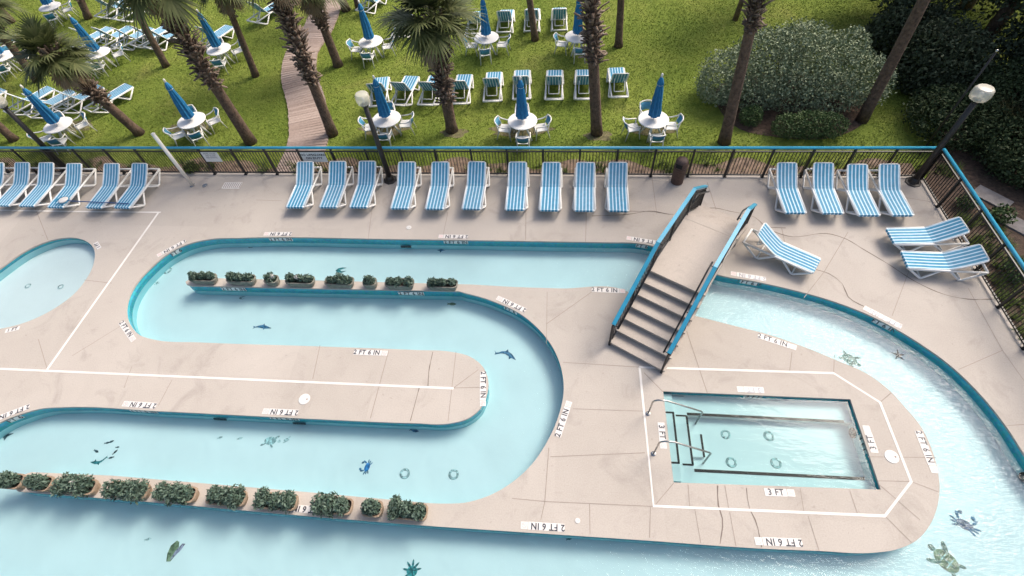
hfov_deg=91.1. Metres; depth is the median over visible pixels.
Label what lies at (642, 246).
wall depth marker
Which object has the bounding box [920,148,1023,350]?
pool fence
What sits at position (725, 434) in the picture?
floor drain
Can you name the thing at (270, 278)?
flower planter
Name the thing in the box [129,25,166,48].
pool lounger
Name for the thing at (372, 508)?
flower planter
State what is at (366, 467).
crab mosaic
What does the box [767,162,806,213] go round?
pool lounger
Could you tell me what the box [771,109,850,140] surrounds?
clipped shrub
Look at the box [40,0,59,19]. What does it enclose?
patio umbrella
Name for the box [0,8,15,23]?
palm tree
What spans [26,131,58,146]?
patio chair
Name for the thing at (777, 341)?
depth marker
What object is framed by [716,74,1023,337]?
mulch bed
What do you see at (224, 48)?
patio table
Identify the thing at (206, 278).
flower planter
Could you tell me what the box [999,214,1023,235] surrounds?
paving slab
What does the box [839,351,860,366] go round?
turtle mosaic
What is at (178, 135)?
patio chair
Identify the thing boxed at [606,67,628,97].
pool lounger
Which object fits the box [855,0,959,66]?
dark shrub
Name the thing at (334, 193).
pool lounger
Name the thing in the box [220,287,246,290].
wall depth marker
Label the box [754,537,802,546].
depth marker
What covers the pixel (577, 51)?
patio chair
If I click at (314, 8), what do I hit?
palm tree
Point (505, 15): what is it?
pool lounger
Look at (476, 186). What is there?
pool lounger
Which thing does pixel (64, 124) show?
patio table
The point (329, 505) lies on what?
flower planter
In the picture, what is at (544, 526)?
depth marker
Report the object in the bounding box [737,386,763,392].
depth marker
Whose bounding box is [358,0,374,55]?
patio umbrella
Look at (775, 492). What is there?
depth marker
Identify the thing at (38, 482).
flower planter
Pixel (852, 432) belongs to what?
pool light
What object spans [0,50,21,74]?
patio table
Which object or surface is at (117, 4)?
pool lounger
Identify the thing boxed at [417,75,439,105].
pool lounger
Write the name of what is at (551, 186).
pool lounger
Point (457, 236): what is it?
depth marker
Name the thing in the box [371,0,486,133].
palm tree
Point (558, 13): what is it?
pool lounger
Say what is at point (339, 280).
flower planter
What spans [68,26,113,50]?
pool lounger
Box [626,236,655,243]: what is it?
depth marker
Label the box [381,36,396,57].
patio chair
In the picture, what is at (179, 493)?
flower planter
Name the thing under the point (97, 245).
depth marker
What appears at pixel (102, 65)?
patio chair
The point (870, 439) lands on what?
depth marker
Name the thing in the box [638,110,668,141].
patio table
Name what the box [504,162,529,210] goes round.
pool lounger
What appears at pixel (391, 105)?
patio chair
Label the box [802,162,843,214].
pool lounger
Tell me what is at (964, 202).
border plant
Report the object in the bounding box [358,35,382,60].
patio table
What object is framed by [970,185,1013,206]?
paving slab
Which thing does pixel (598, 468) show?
pool deck
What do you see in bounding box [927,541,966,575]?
turtle mosaic
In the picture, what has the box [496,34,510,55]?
patio chair
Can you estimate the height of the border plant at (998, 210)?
0.604 m
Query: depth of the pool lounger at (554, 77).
19.96 m
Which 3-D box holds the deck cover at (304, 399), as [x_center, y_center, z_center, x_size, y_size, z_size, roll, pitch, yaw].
[-5.428,2.902,13.129,0.300,0.016,0.300,2,54,5]
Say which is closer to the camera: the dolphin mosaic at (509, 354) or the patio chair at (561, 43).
the dolphin mosaic at (509, 354)
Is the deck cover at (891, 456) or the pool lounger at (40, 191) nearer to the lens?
the deck cover at (891, 456)
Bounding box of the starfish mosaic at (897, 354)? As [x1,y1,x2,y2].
[891,350,904,359]
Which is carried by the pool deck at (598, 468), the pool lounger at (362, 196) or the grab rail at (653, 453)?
the pool lounger at (362, 196)
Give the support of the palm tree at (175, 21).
on the lawn at (863, 129)
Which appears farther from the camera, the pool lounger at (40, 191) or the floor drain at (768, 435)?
the pool lounger at (40, 191)
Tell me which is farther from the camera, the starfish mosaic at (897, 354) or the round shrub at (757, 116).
the round shrub at (757, 116)
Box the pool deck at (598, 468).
[0,172,1023,553]
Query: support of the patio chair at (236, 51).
on the lawn at (863, 129)
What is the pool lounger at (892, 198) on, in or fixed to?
on the pool deck at (598, 468)
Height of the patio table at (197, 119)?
0.722 m
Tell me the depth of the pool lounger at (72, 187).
18.26 m
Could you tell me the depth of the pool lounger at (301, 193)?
17.48 m
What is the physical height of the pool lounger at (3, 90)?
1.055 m
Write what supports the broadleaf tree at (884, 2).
on the lawn at (863, 129)
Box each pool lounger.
[0,86,54,115]
[0,88,6,98]
[0,162,13,196]
[0,162,37,206]
[18,162,65,206]
[21,90,76,118]
[47,163,96,208]
[51,84,104,113]
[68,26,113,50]
[83,83,133,112]
[85,163,130,208]
[91,26,134,49]
[94,0,129,18]
[110,27,154,50]
[111,2,145,22]
[113,163,160,208]
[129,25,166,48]
[143,30,176,50]
[194,25,233,48]
[246,1,275,24]
[285,161,322,208]
[319,161,353,208]
[349,161,382,208]
[355,0,386,14]
[366,77,391,107]
[390,76,419,105]
[390,161,421,209]
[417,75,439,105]
[424,161,454,209]
[452,74,473,104]
[461,161,489,209]
[465,11,480,34]
[482,72,503,101]
[496,9,514,33]
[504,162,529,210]
[512,70,531,99]
[523,8,540,32]
[538,162,562,211]
[544,70,563,99]
[551,7,567,31]
[572,162,595,211]
[573,69,589,99]
[604,162,629,211]
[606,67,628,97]
[742,223,820,274]
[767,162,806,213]
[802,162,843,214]
[835,164,880,216]
[868,163,914,216]
[885,217,969,251]
[900,244,989,280]
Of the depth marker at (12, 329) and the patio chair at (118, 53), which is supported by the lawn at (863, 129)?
the patio chair at (118, 53)
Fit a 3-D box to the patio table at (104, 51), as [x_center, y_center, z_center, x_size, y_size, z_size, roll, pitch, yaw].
[-19.205,-10.703,23.602,1.090,0.722,1.090,-38,60,-21]
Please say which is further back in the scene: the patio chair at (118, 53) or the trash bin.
the patio chair at (118, 53)
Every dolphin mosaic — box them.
[91,457,106,464]
[253,324,269,329]
[494,350,515,359]
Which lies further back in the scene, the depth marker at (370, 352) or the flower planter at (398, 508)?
the depth marker at (370, 352)
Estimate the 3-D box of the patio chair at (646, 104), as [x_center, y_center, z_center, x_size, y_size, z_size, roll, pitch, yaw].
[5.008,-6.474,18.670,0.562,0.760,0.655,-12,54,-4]
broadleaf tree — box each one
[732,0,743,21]
[870,0,978,22]
[903,0,1023,58]
[959,0,977,10]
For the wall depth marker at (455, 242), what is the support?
attached to the pool basin
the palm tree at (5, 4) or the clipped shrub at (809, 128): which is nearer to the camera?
the clipped shrub at (809, 128)
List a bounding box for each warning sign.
[200,152,222,161]
[300,152,327,161]
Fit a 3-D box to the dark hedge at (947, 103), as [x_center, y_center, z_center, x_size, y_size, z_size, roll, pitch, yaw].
[15.261,-5.874,17.223,3.276,1.835,3.402,2,54,5]
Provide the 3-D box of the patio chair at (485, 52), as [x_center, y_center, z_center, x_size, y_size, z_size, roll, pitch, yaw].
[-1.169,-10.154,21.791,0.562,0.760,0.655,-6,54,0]
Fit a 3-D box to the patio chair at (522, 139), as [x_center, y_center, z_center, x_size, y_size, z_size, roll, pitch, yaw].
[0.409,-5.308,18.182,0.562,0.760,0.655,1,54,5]
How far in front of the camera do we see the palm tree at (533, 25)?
22.17 m
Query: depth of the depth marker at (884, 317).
13.48 m
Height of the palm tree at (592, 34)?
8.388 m
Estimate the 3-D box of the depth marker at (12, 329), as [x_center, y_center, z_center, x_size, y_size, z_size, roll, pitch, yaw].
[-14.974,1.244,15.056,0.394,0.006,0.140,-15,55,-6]
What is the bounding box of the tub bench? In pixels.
[663,393,873,488]
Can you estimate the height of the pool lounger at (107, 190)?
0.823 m
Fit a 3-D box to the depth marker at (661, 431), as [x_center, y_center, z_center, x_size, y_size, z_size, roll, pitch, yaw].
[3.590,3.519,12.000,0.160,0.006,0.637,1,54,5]
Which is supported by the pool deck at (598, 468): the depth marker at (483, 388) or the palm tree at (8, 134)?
the depth marker at (483, 388)
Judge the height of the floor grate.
0.008 m
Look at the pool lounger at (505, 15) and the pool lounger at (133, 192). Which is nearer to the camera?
the pool lounger at (133, 192)
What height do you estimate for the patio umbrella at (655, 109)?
2.455 m
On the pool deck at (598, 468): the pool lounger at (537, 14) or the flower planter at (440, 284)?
the flower planter at (440, 284)
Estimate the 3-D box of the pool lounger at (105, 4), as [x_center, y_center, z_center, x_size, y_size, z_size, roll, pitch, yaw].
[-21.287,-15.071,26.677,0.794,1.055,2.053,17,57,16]
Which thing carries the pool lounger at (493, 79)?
on the lawn at (863, 129)
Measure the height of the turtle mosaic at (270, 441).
0.004 m
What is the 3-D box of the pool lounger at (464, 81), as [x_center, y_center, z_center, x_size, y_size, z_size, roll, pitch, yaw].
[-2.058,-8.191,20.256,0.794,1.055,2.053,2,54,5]
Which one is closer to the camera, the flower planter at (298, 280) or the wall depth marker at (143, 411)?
the wall depth marker at (143, 411)
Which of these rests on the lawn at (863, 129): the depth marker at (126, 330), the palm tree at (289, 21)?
the palm tree at (289, 21)
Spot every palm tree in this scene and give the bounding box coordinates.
[0,0,35,82]
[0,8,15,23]
[0,10,144,136]
[0,122,19,142]
[74,0,92,19]
[98,0,169,67]
[100,0,256,145]
[190,0,259,77]
[246,0,337,137]
[291,0,350,67]
[339,0,350,12]
[353,0,357,8]
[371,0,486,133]
[526,0,538,41]
[574,0,609,136]
[614,0,651,48]
[717,0,773,145]
[856,0,929,123]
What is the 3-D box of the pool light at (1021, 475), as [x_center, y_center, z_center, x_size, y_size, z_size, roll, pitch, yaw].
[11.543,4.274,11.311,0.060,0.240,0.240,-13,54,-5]
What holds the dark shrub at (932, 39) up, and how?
on the lawn at (863, 129)
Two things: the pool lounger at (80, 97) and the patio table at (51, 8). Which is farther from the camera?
the patio table at (51, 8)
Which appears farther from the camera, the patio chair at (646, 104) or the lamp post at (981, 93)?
the patio chair at (646, 104)
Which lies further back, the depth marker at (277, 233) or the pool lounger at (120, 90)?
the pool lounger at (120, 90)
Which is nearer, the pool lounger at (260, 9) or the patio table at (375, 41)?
the patio table at (375, 41)
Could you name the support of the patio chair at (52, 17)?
on the lawn at (863, 129)
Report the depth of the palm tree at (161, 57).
22.78 m
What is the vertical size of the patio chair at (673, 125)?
0.760 m
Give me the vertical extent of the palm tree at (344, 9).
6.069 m
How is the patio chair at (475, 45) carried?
on the lawn at (863, 129)
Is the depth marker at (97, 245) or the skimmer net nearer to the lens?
the depth marker at (97, 245)
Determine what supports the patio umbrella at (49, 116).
on the lawn at (863, 129)
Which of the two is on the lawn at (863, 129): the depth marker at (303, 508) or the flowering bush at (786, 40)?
the flowering bush at (786, 40)
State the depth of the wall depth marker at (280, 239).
16.73 m
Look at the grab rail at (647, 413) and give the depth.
11.86 m
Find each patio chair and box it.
[0,62,17,81]
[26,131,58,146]
[43,12,63,26]
[44,133,75,154]
[54,111,75,131]
[61,0,78,19]
[72,111,97,137]
[89,59,111,78]
[110,42,130,65]
[163,126,192,145]
[187,127,209,145]
[188,104,205,130]
[205,107,227,133]
[209,57,231,74]
[230,39,242,62]
[346,38,365,59]
[357,116,379,139]
[359,50,377,68]
[377,129,395,149]
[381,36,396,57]
[387,101,398,125]
[398,111,416,134]
[462,34,478,56]
[478,46,491,64]
[494,115,513,140]
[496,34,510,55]
[515,132,530,152]
[533,114,551,140]
[553,32,568,55]
[573,44,585,63]
[621,117,640,141]
[637,100,651,128]
[646,129,665,150]
[661,113,683,138]
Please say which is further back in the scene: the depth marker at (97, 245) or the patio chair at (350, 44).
the patio chair at (350, 44)
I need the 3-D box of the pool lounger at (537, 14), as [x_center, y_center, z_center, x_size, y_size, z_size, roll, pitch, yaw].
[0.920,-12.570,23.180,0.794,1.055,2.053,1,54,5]
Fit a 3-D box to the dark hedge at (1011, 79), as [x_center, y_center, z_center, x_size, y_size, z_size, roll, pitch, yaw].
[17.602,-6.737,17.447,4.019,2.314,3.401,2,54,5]
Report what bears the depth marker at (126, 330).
on the pool deck at (598, 468)
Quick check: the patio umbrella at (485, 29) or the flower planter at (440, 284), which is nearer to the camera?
the flower planter at (440, 284)
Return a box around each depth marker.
[0,404,29,419]
[5,326,19,332]
[7,415,24,422]
[94,241,100,249]
[119,320,135,341]
[122,401,156,408]
[130,410,157,412]
[157,240,185,256]
[171,249,181,255]
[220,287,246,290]
[262,408,298,415]
[263,232,291,235]
[269,238,292,240]
[269,417,299,420]
[291,505,320,513]
[353,349,387,355]
[398,292,424,295]
[438,234,467,238]
[444,241,467,243]
[480,371,485,405]
[496,296,526,311]
[502,307,516,314]
[521,521,564,531]
[555,400,571,437]
[592,287,624,292]
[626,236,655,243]
[636,244,647,248]
[658,422,666,448]
[731,271,765,280]
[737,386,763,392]
[738,280,760,285]
[743,396,762,397]
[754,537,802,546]
[757,333,796,349]
[764,488,795,496]
[858,434,866,454]
[862,425,878,452]
[863,306,901,328]
[871,319,893,331]
[915,430,938,472]
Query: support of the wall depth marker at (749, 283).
attached to the pool basin
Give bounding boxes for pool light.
[849,428,855,437]
[1019,472,1023,481]
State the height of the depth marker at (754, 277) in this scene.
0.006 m
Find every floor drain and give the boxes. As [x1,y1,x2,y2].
[400,468,409,478]
[448,469,458,479]
[721,430,730,438]
[726,457,736,467]
[763,431,773,440]
[770,458,781,468]
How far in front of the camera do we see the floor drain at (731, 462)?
11.99 m
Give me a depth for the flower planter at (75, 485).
11.78 m
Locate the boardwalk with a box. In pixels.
[277,0,340,171]
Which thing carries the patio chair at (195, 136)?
on the lawn at (863, 129)
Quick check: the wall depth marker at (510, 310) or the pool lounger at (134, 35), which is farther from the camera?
the pool lounger at (134, 35)
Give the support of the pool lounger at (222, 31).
on the lawn at (863, 129)
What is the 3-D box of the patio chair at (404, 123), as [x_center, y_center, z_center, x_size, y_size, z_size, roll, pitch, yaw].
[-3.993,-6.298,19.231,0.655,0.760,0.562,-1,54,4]
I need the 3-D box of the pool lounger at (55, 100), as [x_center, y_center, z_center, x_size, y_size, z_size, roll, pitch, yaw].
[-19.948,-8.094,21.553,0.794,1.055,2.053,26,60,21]
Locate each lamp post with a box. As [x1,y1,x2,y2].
[0,95,65,173]
[355,90,396,184]
[905,84,995,186]
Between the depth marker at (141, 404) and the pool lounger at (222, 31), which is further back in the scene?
the pool lounger at (222, 31)
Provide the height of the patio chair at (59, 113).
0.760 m
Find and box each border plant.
[182,160,196,173]
[955,192,983,211]
[989,203,1017,226]
[998,257,1023,283]
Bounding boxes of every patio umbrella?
[0,47,14,69]
[20,85,70,138]
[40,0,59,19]
[68,14,108,66]
[163,79,198,130]
[196,9,226,63]
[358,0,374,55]
[372,75,390,129]
[480,0,490,47]
[516,76,528,135]
[572,1,582,47]
[648,73,663,118]
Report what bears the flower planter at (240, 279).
on the pool deck at (598, 468)
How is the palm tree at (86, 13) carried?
on the lawn at (863, 129)
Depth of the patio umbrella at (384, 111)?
18.27 m
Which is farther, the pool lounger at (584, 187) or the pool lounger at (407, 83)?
the pool lounger at (407, 83)
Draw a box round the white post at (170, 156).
[151,132,194,186]
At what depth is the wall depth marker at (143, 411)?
13.38 m
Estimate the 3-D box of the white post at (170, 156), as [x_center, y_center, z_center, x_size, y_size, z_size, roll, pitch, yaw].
[-11.767,-4.425,17.472,0.200,2.310,0.195,2,54,5]
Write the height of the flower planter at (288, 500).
0.698 m
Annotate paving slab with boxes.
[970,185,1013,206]
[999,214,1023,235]
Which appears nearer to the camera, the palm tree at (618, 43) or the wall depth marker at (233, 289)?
the wall depth marker at (233, 289)
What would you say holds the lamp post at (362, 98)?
on the pool deck at (598, 468)
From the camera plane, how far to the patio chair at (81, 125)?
20.48 m
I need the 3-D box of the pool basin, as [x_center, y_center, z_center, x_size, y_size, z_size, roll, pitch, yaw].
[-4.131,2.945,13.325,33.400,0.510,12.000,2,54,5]
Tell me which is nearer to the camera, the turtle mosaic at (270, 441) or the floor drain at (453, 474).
the floor drain at (453, 474)
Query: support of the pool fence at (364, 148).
on the pool deck at (598, 468)
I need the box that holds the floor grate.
[221,182,241,188]
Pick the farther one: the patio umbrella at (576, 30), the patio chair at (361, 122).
the patio umbrella at (576, 30)
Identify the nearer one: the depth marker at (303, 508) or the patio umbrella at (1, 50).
the depth marker at (303, 508)
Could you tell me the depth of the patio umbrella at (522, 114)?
17.70 m
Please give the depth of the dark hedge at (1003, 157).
15.87 m
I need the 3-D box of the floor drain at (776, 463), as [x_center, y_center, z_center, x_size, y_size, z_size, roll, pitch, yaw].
[6.269,4.157,11.926,0.260,0.011,0.260,2,54,5]
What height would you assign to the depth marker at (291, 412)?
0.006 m
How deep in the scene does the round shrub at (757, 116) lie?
18.13 m
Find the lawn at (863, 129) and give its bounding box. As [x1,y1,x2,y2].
[0,0,1023,178]
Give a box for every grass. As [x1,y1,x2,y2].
[0,157,1023,345]
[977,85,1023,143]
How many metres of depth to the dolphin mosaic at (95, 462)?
13.01 m
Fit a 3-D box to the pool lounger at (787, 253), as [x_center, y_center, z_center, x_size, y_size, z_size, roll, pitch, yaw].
[7.806,-1.136,14.530,2.053,0.823,0.794,31,62,23]
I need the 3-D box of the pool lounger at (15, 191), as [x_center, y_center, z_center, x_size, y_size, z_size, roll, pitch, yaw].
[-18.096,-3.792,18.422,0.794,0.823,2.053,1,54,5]
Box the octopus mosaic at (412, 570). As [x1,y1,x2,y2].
[403,559,420,575]
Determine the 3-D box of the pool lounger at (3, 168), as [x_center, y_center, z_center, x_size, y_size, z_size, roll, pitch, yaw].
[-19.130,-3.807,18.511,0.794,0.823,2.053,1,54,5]
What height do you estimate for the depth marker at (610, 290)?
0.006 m
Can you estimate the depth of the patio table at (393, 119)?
18.91 m
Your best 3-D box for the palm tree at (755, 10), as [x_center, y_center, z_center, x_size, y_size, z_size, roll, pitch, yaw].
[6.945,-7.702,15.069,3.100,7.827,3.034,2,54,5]
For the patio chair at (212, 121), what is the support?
on the lawn at (863, 129)
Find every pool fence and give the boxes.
[0,146,936,178]
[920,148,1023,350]
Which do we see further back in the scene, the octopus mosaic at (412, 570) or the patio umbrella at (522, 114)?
the patio umbrella at (522, 114)
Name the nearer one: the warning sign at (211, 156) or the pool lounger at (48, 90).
the warning sign at (211, 156)
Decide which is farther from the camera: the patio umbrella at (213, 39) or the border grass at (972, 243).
the patio umbrella at (213, 39)
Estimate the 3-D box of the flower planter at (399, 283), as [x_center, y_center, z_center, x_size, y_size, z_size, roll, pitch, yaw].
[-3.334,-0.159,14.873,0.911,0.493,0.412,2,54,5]
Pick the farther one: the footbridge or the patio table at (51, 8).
the patio table at (51, 8)
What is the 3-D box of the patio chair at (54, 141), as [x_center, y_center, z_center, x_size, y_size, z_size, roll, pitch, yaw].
[-17.929,-5.752,19.904,0.562,0.760,0.655,-8,54,-1]
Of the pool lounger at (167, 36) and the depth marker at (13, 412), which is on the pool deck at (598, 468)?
the depth marker at (13, 412)
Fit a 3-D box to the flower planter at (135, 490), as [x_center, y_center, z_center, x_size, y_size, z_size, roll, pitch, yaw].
[-9.017,4.699,11.711,1.060,0.698,0.594,2,55,6]
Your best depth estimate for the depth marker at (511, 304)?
14.47 m
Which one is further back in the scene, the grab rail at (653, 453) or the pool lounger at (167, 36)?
the pool lounger at (167, 36)
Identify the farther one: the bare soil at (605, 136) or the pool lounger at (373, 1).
the pool lounger at (373, 1)
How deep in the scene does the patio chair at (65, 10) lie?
26.90 m
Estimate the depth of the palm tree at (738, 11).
22.47 m
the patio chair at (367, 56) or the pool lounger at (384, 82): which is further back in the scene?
the patio chair at (367, 56)
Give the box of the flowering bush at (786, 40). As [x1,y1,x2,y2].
[693,16,898,114]
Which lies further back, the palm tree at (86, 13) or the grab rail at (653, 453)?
the palm tree at (86, 13)
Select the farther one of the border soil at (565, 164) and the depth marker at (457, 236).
the border soil at (565, 164)
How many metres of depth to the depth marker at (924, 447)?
11.41 m
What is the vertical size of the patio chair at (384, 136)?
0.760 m
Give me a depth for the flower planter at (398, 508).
11.00 m
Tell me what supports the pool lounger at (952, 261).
on the pool deck at (598, 468)
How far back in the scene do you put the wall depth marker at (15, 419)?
13.48 m
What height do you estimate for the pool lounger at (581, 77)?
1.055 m
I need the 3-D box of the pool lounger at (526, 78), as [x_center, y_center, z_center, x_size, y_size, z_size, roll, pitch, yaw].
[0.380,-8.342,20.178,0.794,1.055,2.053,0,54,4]
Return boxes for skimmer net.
[55,196,128,204]
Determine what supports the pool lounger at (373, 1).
on the lawn at (863, 129)
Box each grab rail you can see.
[645,399,702,424]
[651,440,711,463]
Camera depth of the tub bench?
12.30 m
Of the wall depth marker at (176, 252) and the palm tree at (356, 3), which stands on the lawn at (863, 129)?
the palm tree at (356, 3)
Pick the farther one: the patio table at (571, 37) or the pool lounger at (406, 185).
the patio table at (571, 37)
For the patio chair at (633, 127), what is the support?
on the lawn at (863, 129)
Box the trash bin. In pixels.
[671,156,688,185]
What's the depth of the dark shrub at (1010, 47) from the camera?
17.98 m
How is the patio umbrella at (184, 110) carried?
on the lawn at (863, 129)
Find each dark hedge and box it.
[901,80,1019,154]
[959,56,1023,115]
[968,109,1023,189]
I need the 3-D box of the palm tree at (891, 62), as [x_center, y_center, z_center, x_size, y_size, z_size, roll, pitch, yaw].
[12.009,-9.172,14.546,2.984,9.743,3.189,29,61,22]
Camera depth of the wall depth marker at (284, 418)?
13.01 m
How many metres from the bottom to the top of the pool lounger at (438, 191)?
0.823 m
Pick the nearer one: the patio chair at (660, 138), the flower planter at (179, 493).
the flower planter at (179, 493)
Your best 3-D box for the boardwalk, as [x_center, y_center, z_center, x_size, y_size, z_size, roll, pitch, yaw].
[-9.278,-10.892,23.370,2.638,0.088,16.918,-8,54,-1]
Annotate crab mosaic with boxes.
[359,459,372,473]
[950,510,980,536]
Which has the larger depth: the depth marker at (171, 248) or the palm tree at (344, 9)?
the palm tree at (344, 9)
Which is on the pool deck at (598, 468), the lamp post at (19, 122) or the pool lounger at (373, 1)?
the lamp post at (19, 122)
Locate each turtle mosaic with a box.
[260,436,280,447]
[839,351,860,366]
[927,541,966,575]
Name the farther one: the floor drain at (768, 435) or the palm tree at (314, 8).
the palm tree at (314, 8)
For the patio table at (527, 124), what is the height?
0.722 m
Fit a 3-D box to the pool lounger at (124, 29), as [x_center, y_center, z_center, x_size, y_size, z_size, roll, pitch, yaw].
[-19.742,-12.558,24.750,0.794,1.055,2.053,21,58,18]
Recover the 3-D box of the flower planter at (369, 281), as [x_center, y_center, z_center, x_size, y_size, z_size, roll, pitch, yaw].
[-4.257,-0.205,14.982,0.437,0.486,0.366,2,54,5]
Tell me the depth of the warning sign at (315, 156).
17.61 m
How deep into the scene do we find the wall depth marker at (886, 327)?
13.51 m
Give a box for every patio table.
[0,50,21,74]
[39,2,66,21]
[43,117,80,145]
[85,47,116,71]
[177,112,211,141]
[206,43,234,68]
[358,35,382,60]
[372,110,401,134]
[474,31,498,57]
[508,112,536,141]
[565,31,583,55]
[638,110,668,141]
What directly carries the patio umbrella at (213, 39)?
on the lawn at (863, 129)
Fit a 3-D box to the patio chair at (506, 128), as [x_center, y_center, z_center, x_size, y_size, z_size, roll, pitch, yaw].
[-0.309,-5.951,18.700,0.655,0.760,0.562,8,55,10]
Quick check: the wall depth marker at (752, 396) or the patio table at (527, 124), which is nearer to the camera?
the wall depth marker at (752, 396)
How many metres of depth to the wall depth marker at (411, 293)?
15.08 m
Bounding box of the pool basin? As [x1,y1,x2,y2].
[0,238,1023,575]
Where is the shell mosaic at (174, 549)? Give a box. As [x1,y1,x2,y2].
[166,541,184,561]
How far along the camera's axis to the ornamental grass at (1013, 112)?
16.59 m
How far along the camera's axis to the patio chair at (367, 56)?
22.05 m
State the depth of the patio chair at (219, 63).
22.46 m
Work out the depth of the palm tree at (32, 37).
17.23 m
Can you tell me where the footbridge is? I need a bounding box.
[608,185,756,373]
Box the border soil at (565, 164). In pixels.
[0,156,915,174]
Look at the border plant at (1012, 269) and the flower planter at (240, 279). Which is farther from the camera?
the flower planter at (240, 279)
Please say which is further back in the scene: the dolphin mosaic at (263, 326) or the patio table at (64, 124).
the patio table at (64, 124)
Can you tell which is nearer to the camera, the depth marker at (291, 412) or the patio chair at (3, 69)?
the depth marker at (291, 412)
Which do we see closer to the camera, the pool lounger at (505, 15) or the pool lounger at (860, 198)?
the pool lounger at (860, 198)
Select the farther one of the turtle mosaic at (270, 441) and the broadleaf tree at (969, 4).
the broadleaf tree at (969, 4)
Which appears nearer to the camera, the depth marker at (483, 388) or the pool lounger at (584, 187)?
the depth marker at (483, 388)
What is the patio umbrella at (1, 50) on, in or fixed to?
on the lawn at (863, 129)
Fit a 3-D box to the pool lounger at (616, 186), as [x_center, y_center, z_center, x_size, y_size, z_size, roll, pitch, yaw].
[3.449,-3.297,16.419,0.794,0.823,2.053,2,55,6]
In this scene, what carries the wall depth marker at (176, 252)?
attached to the pool basin
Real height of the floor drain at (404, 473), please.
0.011 m
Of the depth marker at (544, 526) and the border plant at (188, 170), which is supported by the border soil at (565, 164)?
the border plant at (188, 170)
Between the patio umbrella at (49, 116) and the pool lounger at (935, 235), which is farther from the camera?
the patio umbrella at (49, 116)
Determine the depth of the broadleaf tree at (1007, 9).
18.70 m
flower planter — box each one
[0,470,25,489]
[21,473,56,491]
[49,471,100,498]
[99,478,152,504]
[150,480,198,506]
[187,271,217,284]
[205,483,247,510]
[224,271,256,285]
[251,485,298,513]
[263,272,279,286]
[284,272,314,286]
[309,491,353,518]
[324,272,353,288]
[360,498,383,517]
[362,275,377,288]
[384,276,413,289]
[386,493,427,521]
[426,277,457,290]
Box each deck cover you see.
[298,394,309,404]
[884,450,898,462]
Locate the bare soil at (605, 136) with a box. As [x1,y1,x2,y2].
[65,120,678,140]
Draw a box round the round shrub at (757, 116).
[737,103,763,126]
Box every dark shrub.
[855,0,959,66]
[890,15,1000,99]
[981,12,1023,88]
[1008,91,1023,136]
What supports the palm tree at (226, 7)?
on the lawn at (863, 129)
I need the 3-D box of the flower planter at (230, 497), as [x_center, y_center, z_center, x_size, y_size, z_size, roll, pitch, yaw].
[-6.573,4.771,11.509,0.951,0.596,0.585,2,55,6]
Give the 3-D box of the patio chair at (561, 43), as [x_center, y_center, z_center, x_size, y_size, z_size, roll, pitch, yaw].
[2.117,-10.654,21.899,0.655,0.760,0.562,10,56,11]
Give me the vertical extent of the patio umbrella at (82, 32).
2.455 m
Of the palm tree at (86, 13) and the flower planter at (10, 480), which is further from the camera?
the palm tree at (86, 13)
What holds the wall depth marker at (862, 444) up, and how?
attached to the pool basin
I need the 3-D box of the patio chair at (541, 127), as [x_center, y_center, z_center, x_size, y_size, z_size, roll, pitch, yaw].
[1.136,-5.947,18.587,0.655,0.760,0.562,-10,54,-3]
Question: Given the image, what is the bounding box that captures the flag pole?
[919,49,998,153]
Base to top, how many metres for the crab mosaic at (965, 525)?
0.004 m
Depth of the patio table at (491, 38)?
21.95 m
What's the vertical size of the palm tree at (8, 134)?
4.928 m
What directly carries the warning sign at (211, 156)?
attached to the pool fence at (364, 148)
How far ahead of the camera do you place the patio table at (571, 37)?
21.53 m
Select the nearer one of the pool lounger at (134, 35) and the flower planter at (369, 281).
the flower planter at (369, 281)
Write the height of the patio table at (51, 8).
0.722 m
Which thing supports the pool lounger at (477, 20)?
on the lawn at (863, 129)
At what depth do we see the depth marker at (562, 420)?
12.38 m
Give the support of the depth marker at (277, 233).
on the pool deck at (598, 468)

